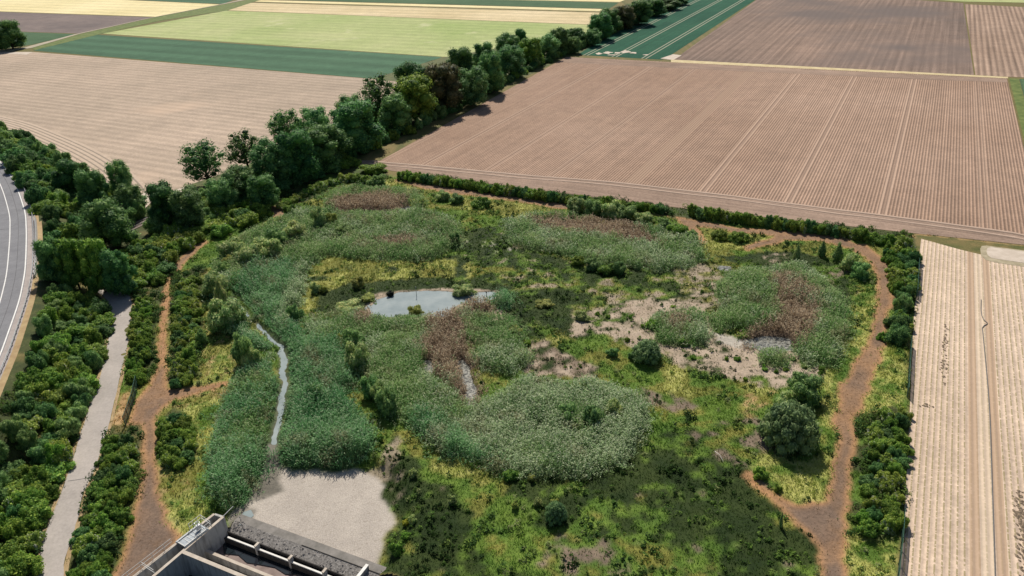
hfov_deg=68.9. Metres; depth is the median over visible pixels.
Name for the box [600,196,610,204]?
hedge shrub
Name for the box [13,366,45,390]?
thicket shrub
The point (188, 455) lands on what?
hedge shrub
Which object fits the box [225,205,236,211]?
hedge shrub
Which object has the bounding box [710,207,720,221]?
hedge shrub
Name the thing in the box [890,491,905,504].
hedge shrub
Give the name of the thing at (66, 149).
field furrow
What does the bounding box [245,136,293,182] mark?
broadleaf tree
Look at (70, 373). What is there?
thicket shrub
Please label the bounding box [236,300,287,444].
stream water
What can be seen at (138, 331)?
hedge shrub
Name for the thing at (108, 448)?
hedge shrub
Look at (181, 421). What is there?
hedge shrub
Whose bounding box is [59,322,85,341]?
thicket shrub
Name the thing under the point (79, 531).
hedge shrub
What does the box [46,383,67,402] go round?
thicket shrub
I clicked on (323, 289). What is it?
pale shrub
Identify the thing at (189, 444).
hedge shrub
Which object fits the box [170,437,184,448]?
hedge shrub
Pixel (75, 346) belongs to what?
thicket shrub
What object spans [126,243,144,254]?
hedge shrub
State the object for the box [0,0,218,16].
cereal field
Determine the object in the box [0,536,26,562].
thicket shrub
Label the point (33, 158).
woodland bush
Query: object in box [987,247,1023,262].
bare soil
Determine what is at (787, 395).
willow shrub
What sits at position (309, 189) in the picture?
hedge shrub
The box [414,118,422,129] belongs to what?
woodland bush
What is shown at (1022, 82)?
green field
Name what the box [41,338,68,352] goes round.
thicket shrub
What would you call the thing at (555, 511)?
willow shrub
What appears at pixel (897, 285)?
hedge shrub
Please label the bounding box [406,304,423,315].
pale shrub
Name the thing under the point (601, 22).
broadleaf tree
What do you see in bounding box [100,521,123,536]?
hedge shrub
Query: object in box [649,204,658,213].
hedge shrub
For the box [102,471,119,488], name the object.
hedge shrub
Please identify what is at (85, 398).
thicket shrub
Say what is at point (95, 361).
thicket shrub
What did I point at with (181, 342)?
hedge shrub
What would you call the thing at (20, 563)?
thicket shrub
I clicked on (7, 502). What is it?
thicket shrub
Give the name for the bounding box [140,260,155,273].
hedge shrub
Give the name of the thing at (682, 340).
hawthorn shrub
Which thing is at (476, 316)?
reed scrub
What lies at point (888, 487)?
hedge shrub
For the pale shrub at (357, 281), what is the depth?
152.67 m
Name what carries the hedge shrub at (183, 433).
on the ground at (348, 510)
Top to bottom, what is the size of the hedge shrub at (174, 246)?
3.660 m
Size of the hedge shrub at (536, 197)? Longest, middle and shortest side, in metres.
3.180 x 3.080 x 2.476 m
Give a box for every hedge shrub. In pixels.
[65,568,81,575]
[68,526,93,545]
[71,541,89,560]
[74,531,100,545]
[76,543,99,567]
[79,561,93,574]
[82,513,97,526]
[84,560,111,575]
[85,480,105,496]
[88,499,104,514]
[89,511,112,528]
[89,525,103,534]
[91,487,108,501]
[91,569,111,575]
[93,467,111,481]
[94,548,113,564]
[96,531,118,554]
[99,443,118,457]
[99,459,110,472]
[99,491,126,509]
[100,434,119,448]
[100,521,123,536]
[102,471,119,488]
[102,499,123,520]
[103,451,116,462]
[106,487,121,498]
[108,506,134,525]
[110,463,122,474]
[114,450,129,464]
[114,464,133,480]
[116,442,139,455]
[117,433,133,447]
[117,474,137,488]
[118,276,147,294]
[119,248,129,253]
[119,487,135,502]
[121,459,139,469]
[124,357,135,368]
[124,368,137,376]
[125,371,137,383]
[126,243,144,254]
[126,328,134,337]
[127,254,145,267]
[128,321,141,328]
[128,332,135,341]
[128,347,137,357]
[129,239,141,245]
[129,311,139,317]
[129,316,142,323]
[129,340,138,348]
[131,266,146,279]
[131,304,139,312]
[132,372,146,385]
[133,362,141,369]
[134,239,151,247]
[134,296,141,302]
[134,313,144,319]
[134,328,144,335]
[134,335,142,341]
[134,351,139,358]
[135,367,147,375]
[136,343,145,351]
[136,359,144,366]
[138,305,151,314]
[139,335,151,345]
[139,349,152,360]
[140,257,158,265]
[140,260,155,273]
[140,299,152,307]
[140,320,150,328]
[140,330,151,338]
[142,295,152,303]
[143,244,161,253]
[143,249,156,258]
[143,325,152,331]
[144,311,153,317]
[144,316,155,321]
[145,267,161,282]
[147,232,168,242]
[150,272,167,286]
[152,239,170,248]
[154,235,171,241]
[154,440,170,451]
[155,260,177,274]
[155,416,168,426]
[155,425,167,437]
[156,249,165,265]
[156,444,171,458]
[157,419,173,429]
[160,429,175,442]
[160,445,181,456]
[160,452,175,467]
[161,224,180,235]
[161,249,178,262]
[163,241,183,253]
[166,412,185,424]
[169,304,180,313]
[169,314,181,322]
[169,323,183,333]
[169,330,184,340]
[169,378,181,388]
[170,298,181,305]
[170,357,184,371]
[170,365,186,377]
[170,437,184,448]
[170,456,187,471]
[172,231,190,241]
[172,335,188,345]
[173,290,186,296]
[173,345,182,353]
[173,415,191,428]
[173,427,181,436]
[175,281,185,288]
[175,295,187,299]
[175,338,186,347]
[177,236,196,250]
[177,372,187,378]
[177,426,196,439]
[178,299,190,307]
[178,373,193,385]
[178,450,194,460]
[179,277,189,285]
[179,285,188,291]
[179,314,192,322]
[179,319,188,325]
[180,227,201,233]
[181,326,189,332]
[181,439,198,450]
[182,296,191,300]
[182,359,193,368]
[183,307,191,315]
[184,322,198,329]
[184,330,195,339]
[184,432,196,441]
[185,282,198,288]
[186,287,195,293]
[186,355,196,361]
[187,275,195,283]
[187,364,198,375]
[188,296,198,301]
[188,303,198,309]
[188,333,196,341]
[188,340,199,346]
[191,231,206,243]
[191,299,199,306]
[191,317,200,323]
[192,222,210,234]
[192,276,203,283]
[192,289,201,297]
[192,308,203,317]
[193,326,200,332]
[194,215,211,226]
[206,219,224,231]
[211,206,226,215]
[216,210,230,219]
[223,216,238,226]
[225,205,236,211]
[229,207,241,218]
[234,208,250,218]
[235,198,249,208]
[250,202,273,217]
[275,200,288,209]
[281,198,291,204]
[290,196,297,203]
[293,193,301,200]
[295,191,308,198]
[303,187,312,193]
[307,184,319,191]
[317,181,327,186]
[328,177,337,184]
[338,173,347,183]
[344,173,352,180]
[351,173,359,180]
[359,175,370,183]
[397,171,402,179]
[401,169,411,180]
[403,171,413,181]
[413,172,420,180]
[420,173,429,182]
[426,175,435,184]
[433,175,440,183]
[435,174,445,186]
[441,175,451,186]
[447,178,456,187]
[454,178,464,187]
[463,178,473,189]
[475,180,485,190]
[478,183,488,193]
[490,182,499,194]
[495,185,504,195]
[503,183,515,196]
[511,186,519,196]
[516,187,520,197]
[520,186,532,197]
[523,188,536,198]
[534,188,540,200]
[538,190,547,202]
[545,190,558,202]
[558,192,568,203]
[564,195,573,203]
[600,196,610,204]
[636,202,644,210]
[641,203,649,211]
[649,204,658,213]
[655,203,667,214]
[687,203,697,216]
[693,206,705,219]
[703,205,712,220]
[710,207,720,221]
[718,209,729,222]
[725,212,735,222]
[734,211,742,223]
[739,211,750,224]
[746,213,758,225]
[755,215,767,226]
[764,214,773,227]
[771,215,783,230]
[782,218,790,231]
[786,219,799,232]
[797,220,807,233]
[802,218,816,233]
[813,224,826,234]
[821,223,833,235]
[830,225,839,238]
[837,226,849,238]
[847,228,854,238]
[853,228,870,240]
[855,517,881,537]
[858,473,879,488]
[858,482,878,497]
[862,231,876,243]
[862,495,881,509]
[864,426,883,440]
[864,448,880,461]
[866,505,883,522]
[868,437,886,452]
[868,461,883,474]
[871,420,884,428]
[872,233,886,245]
[875,470,890,482]
[876,501,899,520]
[877,405,894,421]
[877,452,895,468]
[878,518,896,534]
[879,480,895,495]
[880,250,896,261]
[881,428,894,439]
[881,436,896,450]
[881,494,900,508]
[882,233,895,244]
[882,248,892,255]
[883,240,895,249]
[883,266,901,272]
[883,416,898,426]
[884,446,901,457]
[884,510,910,531]
[885,255,901,263]
[885,461,906,476]
[886,267,904,279]
[886,277,901,288]
[887,260,905,269]
[889,280,905,293]
[890,244,901,253]
[890,471,906,487]
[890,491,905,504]
[891,425,898,435]
[891,441,915,455]
[892,235,905,245]
[892,293,907,311]
[892,453,913,469]
[893,412,910,428]
[893,428,912,444]
[894,290,911,297]
[895,275,909,284]
[895,309,908,316]
[895,322,910,331]
[896,252,910,262]
[898,406,913,422]
[900,235,914,248]
[900,248,911,255]
[900,284,915,295]
[902,270,909,276]
[903,263,914,270]
[904,259,918,267]
[904,278,921,291]
[906,274,919,281]
[906,294,913,308]
[907,250,922,262]
[907,267,920,276]
[908,323,913,331]
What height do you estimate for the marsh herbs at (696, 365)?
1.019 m
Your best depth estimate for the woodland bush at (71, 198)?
201.82 m
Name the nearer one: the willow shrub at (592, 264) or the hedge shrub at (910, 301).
the hedge shrub at (910, 301)
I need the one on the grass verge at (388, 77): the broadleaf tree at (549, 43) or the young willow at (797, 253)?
the broadleaf tree at (549, 43)
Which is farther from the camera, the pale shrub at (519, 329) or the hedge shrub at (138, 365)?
the pale shrub at (519, 329)
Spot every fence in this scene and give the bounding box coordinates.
[122,376,137,426]
[897,507,905,575]
[906,335,912,396]
[916,258,919,295]
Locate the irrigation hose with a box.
[981,299,995,575]
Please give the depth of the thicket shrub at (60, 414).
115.54 m
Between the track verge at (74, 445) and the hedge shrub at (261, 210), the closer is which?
the track verge at (74, 445)
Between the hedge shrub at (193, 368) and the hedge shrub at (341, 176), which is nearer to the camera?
the hedge shrub at (193, 368)
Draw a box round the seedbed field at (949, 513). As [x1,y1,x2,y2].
[900,239,1023,575]
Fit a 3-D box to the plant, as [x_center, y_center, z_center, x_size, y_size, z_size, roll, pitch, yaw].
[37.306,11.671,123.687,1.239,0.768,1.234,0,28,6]
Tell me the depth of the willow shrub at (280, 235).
171.26 m
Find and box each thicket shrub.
[0,413,29,442]
[0,440,8,464]
[0,465,8,476]
[0,470,12,486]
[0,483,9,503]
[0,512,10,539]
[0,516,30,539]
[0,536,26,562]
[0,550,45,575]
[0,567,8,575]
[1,490,23,512]
[3,459,25,478]
[4,473,26,496]
[6,503,28,518]
[9,464,32,480]
[10,396,37,414]
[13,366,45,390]
[13,487,47,505]
[14,386,34,398]
[15,428,37,452]
[16,409,38,422]
[17,530,45,552]
[18,381,49,397]
[18,497,54,530]
[19,478,50,494]
[21,415,42,430]
[23,464,55,484]
[24,349,48,369]
[25,439,52,465]
[29,338,47,352]
[31,313,52,336]
[33,390,58,408]
[33,401,58,418]
[35,431,62,445]
[36,305,58,323]
[37,483,60,501]
[39,298,61,311]
[39,367,55,374]
[40,459,76,483]
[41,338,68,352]
[41,418,59,433]
[42,290,69,302]
[42,347,68,365]
[43,331,72,350]
[45,371,64,388]
[45,438,69,449]
[46,282,62,293]
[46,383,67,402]
[51,358,69,371]
[51,441,73,464]
[52,319,74,331]
[52,411,74,422]
[54,417,81,439]
[56,366,78,382]
[56,398,73,412]
[57,296,73,307]
[57,305,73,321]
[58,283,72,293]
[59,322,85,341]
[62,376,95,399]
[64,401,88,420]
[66,290,82,304]
[67,354,81,366]
[68,342,88,353]
[69,312,88,325]
[69,360,90,370]
[70,345,87,361]
[70,392,92,407]
[71,336,82,346]
[72,300,86,312]
[72,364,91,378]
[72,372,100,395]
[78,291,95,302]
[78,306,92,315]
[82,328,102,345]
[83,323,98,335]
[83,350,104,370]
[85,298,103,307]
[85,310,103,321]
[85,342,106,350]
[87,297,112,314]
[90,346,108,359]
[92,312,115,325]
[93,323,115,335]
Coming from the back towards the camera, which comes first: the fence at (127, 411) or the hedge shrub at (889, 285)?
the hedge shrub at (889, 285)
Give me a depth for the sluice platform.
93.28 m
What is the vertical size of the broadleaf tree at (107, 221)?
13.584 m
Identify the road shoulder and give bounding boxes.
[0,162,34,378]
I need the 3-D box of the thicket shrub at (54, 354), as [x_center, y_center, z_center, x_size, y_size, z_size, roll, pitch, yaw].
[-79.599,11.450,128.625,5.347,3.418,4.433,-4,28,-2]
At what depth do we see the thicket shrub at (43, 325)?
134.15 m
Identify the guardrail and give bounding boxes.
[0,187,33,372]
[33,215,35,275]
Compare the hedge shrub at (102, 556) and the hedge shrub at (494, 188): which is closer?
the hedge shrub at (102, 556)
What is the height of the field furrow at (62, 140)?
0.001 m
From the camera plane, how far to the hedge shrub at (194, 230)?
179.54 m
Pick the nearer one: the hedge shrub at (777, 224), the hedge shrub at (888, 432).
the hedge shrub at (888, 432)
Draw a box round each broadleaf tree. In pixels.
[0,19,26,48]
[30,234,66,282]
[49,157,80,195]
[50,237,87,288]
[73,166,110,204]
[73,237,106,293]
[76,195,141,249]
[98,247,137,295]
[104,159,133,193]
[114,183,147,212]
[143,179,178,224]
[165,183,205,227]
[176,137,229,181]
[203,177,239,207]
[220,164,253,196]
[223,127,257,169]
[244,172,280,205]
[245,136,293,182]
[264,108,303,142]
[272,126,324,181]
[290,105,330,131]
[306,121,354,171]
[327,96,388,153]
[334,92,359,107]
[358,71,395,111]
[377,92,413,133]
[391,71,438,120]
[392,60,426,80]
[423,61,463,110]
[446,46,475,80]
[458,65,488,105]
[472,41,493,62]
[477,49,506,92]
[495,31,519,54]
[498,44,526,75]
[513,28,526,47]
[518,36,545,65]
[539,32,561,55]
[549,26,570,53]
[568,27,585,40]
[568,36,580,52]
[584,28,602,45]
[586,11,613,39]
[600,7,623,31]
[614,4,637,28]
[628,0,654,23]
[646,0,666,15]
[663,0,681,9]
[678,0,689,4]
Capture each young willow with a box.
[213,279,229,303]
[779,512,782,527]
[792,244,800,259]
[817,241,826,256]
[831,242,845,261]
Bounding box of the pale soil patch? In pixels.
[6,52,31,54]
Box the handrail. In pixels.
[122,539,170,575]
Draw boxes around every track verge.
[30,293,108,575]
[64,294,134,575]
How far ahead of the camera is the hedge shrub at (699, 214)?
175.69 m
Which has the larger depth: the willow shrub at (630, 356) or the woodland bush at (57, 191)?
the woodland bush at (57, 191)
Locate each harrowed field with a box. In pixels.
[0,12,150,32]
[674,0,973,74]
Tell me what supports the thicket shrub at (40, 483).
on the ground at (348, 510)
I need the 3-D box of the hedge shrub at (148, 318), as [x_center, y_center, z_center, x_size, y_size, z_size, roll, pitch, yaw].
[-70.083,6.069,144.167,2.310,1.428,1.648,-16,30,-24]
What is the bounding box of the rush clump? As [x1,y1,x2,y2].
[386,290,393,296]
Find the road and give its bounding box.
[0,161,27,356]
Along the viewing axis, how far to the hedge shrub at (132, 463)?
105.95 m
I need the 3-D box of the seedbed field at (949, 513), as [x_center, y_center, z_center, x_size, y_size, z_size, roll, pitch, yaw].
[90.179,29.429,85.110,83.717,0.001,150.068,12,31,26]
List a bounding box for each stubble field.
[0,52,396,189]
[231,3,598,23]
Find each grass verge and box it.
[0,189,42,395]
[33,0,258,49]
[182,15,619,192]
[671,60,1007,77]
[980,245,1023,265]
[1009,78,1023,136]
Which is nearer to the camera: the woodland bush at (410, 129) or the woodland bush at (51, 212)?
the woodland bush at (51, 212)
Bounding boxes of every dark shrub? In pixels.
[882,312,912,326]
[883,323,909,346]
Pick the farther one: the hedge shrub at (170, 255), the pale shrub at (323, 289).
the hedge shrub at (170, 255)
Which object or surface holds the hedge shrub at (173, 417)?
on the ground at (348, 510)
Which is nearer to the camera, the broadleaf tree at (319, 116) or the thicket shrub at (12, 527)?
the thicket shrub at (12, 527)
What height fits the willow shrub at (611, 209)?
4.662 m
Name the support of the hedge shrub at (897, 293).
on the ground at (348, 510)
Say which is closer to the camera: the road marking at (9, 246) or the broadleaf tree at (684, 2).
the road marking at (9, 246)
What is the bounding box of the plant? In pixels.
[733,356,740,361]
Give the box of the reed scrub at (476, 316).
[232,184,847,444]
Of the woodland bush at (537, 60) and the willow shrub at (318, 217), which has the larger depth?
the woodland bush at (537, 60)
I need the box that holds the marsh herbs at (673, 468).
[307,224,851,575]
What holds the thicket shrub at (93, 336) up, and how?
on the ground at (348, 510)
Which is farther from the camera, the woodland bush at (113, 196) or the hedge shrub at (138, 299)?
the woodland bush at (113, 196)
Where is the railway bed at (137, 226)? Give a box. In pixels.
[131,216,147,229]
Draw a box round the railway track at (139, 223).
[131,217,147,228]
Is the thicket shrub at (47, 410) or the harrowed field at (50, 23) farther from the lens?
the harrowed field at (50, 23)
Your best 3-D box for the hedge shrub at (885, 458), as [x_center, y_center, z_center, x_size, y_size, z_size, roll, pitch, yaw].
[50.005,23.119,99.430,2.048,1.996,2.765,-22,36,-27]
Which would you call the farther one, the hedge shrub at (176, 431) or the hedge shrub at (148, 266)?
the hedge shrub at (148, 266)
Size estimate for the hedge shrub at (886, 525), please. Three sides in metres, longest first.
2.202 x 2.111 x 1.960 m
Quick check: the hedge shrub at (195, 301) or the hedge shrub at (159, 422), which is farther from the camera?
the hedge shrub at (195, 301)
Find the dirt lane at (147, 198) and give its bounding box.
[142,187,183,199]
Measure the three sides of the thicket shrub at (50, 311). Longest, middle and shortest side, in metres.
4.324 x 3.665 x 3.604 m
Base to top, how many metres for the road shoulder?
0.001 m
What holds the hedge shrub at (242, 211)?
on the ground at (348, 510)
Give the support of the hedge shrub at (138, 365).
on the ground at (348, 510)
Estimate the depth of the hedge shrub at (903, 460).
99.17 m
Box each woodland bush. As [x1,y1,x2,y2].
[0,120,8,129]
[0,128,14,138]
[0,136,13,144]
[0,143,8,154]
[0,147,26,162]
[3,153,29,173]
[6,142,24,149]
[11,170,34,181]
[12,128,31,138]
[14,170,37,188]
[15,158,42,171]
[17,137,30,143]
[18,139,33,149]
[23,182,49,205]
[24,148,38,157]
[24,179,48,188]
[26,155,46,161]
[26,199,65,214]
[27,135,41,142]
[32,141,41,151]
[34,167,47,180]
[35,147,47,156]
[36,166,57,171]
[38,171,50,181]
[38,181,51,188]
[40,205,62,220]
[42,230,62,242]
[43,143,58,150]
[43,218,60,231]
[44,190,68,204]
[45,151,61,157]
[45,154,62,169]
[46,182,77,193]
[53,151,72,165]
[53,188,69,203]
[55,222,80,238]
[61,202,82,217]
[66,210,81,223]
[67,215,82,232]
[68,192,76,203]
[75,161,89,171]
[109,194,117,204]
[124,198,145,219]
[124,205,136,223]
[142,215,166,234]
[198,187,207,197]
[202,199,213,205]
[202,206,215,219]
[204,203,219,210]
[235,192,250,206]
[274,178,291,191]
[308,171,325,180]
[325,157,341,173]
[341,148,357,157]
[369,140,381,149]
[372,107,379,122]
[381,134,391,143]
[387,129,399,140]
[402,124,416,134]
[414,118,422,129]
[419,113,431,125]
[436,105,447,118]
[447,105,456,113]
[455,102,463,111]
[507,75,513,82]
[511,71,519,78]
[527,66,534,71]
[528,61,537,68]
[532,58,540,67]
[546,53,555,59]
[546,56,552,62]
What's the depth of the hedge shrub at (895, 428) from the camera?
104.84 m
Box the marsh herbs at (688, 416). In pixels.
[114,176,916,575]
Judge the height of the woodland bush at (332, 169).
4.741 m
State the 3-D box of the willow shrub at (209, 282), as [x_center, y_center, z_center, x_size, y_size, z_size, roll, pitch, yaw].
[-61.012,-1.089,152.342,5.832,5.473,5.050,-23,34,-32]
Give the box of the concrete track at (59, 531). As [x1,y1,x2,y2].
[38,289,131,575]
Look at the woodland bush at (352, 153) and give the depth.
230.28 m
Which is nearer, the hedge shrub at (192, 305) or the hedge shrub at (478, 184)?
the hedge shrub at (192, 305)
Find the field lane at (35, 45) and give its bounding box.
[0,0,241,51]
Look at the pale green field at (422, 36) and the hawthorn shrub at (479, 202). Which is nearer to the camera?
the hawthorn shrub at (479, 202)
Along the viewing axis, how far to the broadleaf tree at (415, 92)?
256.20 m
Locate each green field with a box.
[10,32,73,47]
[33,35,441,77]
[103,11,589,56]
[149,0,231,3]
[304,0,616,8]
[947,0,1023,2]
[1019,79,1023,94]
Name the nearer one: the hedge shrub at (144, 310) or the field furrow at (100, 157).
the hedge shrub at (144, 310)
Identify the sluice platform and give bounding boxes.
[175,515,211,547]
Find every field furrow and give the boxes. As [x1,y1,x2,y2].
[0,116,146,192]
[0,117,144,191]
[0,118,143,194]
[0,119,132,184]
[0,120,106,165]
[2,121,104,167]
[6,123,105,171]
[6,124,108,176]
[6,125,108,180]
[7,127,109,183]
[8,129,107,182]
[368,163,1023,239]
[369,163,1023,238]
[371,161,1023,235]
[375,161,1023,234]
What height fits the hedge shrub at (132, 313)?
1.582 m
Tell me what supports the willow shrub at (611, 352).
on the ground at (348, 510)
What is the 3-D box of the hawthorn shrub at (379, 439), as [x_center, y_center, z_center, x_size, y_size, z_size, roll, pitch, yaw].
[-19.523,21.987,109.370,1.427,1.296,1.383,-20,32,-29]
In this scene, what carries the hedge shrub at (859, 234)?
on the ground at (348, 510)
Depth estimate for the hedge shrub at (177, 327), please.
139.29 m
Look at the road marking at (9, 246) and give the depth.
168.36 m
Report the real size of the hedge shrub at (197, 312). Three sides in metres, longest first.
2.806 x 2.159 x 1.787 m
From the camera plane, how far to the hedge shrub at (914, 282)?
141.04 m
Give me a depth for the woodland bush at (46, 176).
208.22 m
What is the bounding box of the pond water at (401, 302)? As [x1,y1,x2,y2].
[365,291,495,317]
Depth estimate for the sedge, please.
102.55 m
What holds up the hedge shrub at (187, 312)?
on the ground at (348, 510)
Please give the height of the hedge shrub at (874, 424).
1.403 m
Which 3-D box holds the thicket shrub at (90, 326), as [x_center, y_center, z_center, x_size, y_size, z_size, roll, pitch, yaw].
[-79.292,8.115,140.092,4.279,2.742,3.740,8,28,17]
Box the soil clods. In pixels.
[918,324,1023,575]
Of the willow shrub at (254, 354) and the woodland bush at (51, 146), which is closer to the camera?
the willow shrub at (254, 354)
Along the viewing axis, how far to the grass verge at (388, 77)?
329.25 m
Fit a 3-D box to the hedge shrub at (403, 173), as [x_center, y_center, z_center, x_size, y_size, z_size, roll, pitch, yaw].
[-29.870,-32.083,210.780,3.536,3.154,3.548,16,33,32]
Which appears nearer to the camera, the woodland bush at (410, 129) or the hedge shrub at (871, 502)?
the hedge shrub at (871, 502)
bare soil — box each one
[661,54,680,59]
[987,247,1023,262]
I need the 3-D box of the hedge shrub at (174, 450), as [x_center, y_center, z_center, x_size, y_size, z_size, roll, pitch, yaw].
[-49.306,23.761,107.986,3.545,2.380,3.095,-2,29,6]
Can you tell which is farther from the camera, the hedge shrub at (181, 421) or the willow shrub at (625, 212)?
the willow shrub at (625, 212)
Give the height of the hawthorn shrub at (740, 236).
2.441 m
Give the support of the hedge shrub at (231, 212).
on the ground at (348, 510)
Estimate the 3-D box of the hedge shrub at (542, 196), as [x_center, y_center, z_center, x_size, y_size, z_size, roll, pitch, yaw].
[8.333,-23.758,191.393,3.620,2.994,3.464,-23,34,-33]
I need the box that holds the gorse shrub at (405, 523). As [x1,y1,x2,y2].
[402,518,408,525]
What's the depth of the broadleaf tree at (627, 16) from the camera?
411.40 m
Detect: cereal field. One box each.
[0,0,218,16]
[255,0,601,10]
[549,0,622,1]
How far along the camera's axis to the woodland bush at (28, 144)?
245.69 m
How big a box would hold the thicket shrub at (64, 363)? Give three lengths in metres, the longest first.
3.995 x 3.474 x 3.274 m
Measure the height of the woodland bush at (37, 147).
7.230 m
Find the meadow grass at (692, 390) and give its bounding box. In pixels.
[114,178,917,575]
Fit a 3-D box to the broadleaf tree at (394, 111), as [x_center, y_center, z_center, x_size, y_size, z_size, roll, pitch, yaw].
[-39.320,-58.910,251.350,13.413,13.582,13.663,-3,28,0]
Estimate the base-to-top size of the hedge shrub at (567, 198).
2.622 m
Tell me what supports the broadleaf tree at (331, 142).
on the grass verge at (388, 77)
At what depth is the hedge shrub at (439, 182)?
204.45 m
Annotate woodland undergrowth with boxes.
[0,179,950,575]
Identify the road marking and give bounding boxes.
[0,162,26,354]
[0,184,9,300]
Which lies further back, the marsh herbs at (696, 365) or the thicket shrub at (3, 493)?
the marsh herbs at (696, 365)
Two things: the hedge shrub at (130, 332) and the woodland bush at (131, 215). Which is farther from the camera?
the woodland bush at (131, 215)
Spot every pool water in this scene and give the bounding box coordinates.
[240,510,253,524]
[423,360,432,373]
[457,360,476,405]
[717,266,730,271]
[743,336,792,353]
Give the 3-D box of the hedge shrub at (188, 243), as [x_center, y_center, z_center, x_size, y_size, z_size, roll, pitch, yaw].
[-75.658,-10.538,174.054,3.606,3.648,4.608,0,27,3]
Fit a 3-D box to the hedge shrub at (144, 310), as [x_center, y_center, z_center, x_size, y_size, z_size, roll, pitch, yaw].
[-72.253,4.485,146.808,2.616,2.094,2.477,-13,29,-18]
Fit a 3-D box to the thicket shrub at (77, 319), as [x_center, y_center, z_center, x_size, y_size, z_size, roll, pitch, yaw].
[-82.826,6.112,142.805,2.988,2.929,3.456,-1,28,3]
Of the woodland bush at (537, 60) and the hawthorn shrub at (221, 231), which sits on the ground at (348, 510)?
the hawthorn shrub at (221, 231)
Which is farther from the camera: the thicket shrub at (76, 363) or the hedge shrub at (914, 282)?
the hedge shrub at (914, 282)
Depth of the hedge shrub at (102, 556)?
90.47 m
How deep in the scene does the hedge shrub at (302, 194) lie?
201.76 m
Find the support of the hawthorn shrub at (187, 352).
on the ground at (348, 510)
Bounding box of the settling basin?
[133,506,397,575]
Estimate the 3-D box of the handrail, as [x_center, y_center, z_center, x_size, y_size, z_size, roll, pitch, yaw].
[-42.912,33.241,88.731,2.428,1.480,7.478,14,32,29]
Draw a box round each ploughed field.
[380,57,1023,233]
[965,4,1023,76]
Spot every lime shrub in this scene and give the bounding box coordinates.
[44,442,64,464]
[401,532,411,539]
[645,318,658,328]
[851,507,870,524]
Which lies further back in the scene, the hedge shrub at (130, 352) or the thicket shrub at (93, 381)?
the hedge shrub at (130, 352)
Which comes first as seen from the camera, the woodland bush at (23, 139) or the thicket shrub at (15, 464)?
the thicket shrub at (15, 464)
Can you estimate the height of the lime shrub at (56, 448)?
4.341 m
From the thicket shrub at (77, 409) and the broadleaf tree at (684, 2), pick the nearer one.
the thicket shrub at (77, 409)
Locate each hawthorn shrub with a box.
[180,346,195,359]
[209,223,232,237]
[236,211,258,227]
[282,204,295,214]
[344,157,361,167]
[358,163,387,174]
[374,433,383,442]
[388,541,404,556]
[470,196,491,209]
[502,469,520,482]
[570,256,585,265]
[597,263,612,275]
[666,224,688,236]
[675,335,693,346]
[710,229,727,241]
[727,231,748,242]
[753,466,769,480]
[774,483,782,493]
[876,332,885,340]
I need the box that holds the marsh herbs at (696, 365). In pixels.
[460,299,813,378]
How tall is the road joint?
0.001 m
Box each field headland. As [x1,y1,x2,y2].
[360,160,1023,244]
[559,57,1006,81]
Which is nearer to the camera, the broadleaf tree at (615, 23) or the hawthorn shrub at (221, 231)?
the hawthorn shrub at (221, 231)
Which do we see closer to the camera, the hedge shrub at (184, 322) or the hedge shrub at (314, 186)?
the hedge shrub at (184, 322)
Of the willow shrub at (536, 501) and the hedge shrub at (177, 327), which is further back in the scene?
the hedge shrub at (177, 327)
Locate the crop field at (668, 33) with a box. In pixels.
[578,0,753,59]
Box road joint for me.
[0,173,18,327]
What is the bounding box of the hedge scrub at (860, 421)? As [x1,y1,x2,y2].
[0,173,919,575]
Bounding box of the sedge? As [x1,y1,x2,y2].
[308,225,858,575]
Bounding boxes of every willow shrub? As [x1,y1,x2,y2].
[195,328,208,343]
[200,270,228,296]
[205,296,247,334]
[215,236,246,258]
[217,261,230,273]
[230,331,253,367]
[232,242,263,265]
[240,345,264,370]
[253,236,282,259]
[264,227,288,244]
[282,219,308,240]
[285,303,304,319]
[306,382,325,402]
[308,206,328,227]
[309,282,320,293]
[334,224,353,235]
[335,297,363,315]
[339,328,366,351]
[344,340,370,372]
[359,374,377,399]
[366,174,386,185]
[369,379,385,402]
[374,383,399,417]
[408,468,417,478]
[408,514,417,524]
[434,189,451,200]
[447,494,455,504]
[449,193,463,203]
[449,231,459,244]
[451,283,477,296]
[533,496,542,506]
[545,500,567,526]
[558,402,576,425]
[567,196,585,213]
[575,310,590,320]
[581,404,604,429]
[583,198,601,215]
[584,257,604,271]
[600,199,621,219]
[604,398,623,418]
[605,348,618,356]
[611,260,626,274]
[617,204,636,219]
[628,351,633,359]
[632,338,662,365]
[633,211,655,224]
[657,217,672,230]
[685,229,698,241]
[755,399,821,457]
[758,270,774,279]
[774,387,797,405]
[786,370,824,410]
[838,252,862,270]
[850,261,870,280]
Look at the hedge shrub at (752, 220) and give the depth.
171.24 m
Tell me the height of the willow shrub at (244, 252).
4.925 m
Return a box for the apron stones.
[230,518,372,575]
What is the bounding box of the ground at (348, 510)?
[0,0,1023,575]
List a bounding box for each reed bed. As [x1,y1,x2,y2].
[195,252,521,510]
[201,180,862,514]
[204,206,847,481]
[323,187,835,406]
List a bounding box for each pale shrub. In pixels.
[221,254,231,263]
[319,284,328,292]
[326,212,337,223]
[351,275,364,289]
[361,292,374,302]
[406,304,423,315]
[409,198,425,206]
[509,324,523,336]
[511,500,519,509]
[527,473,535,481]
[535,299,554,308]
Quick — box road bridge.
[33,217,37,277]
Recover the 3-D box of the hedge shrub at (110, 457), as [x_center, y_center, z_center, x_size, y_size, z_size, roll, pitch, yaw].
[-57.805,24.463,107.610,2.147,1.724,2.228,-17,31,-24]

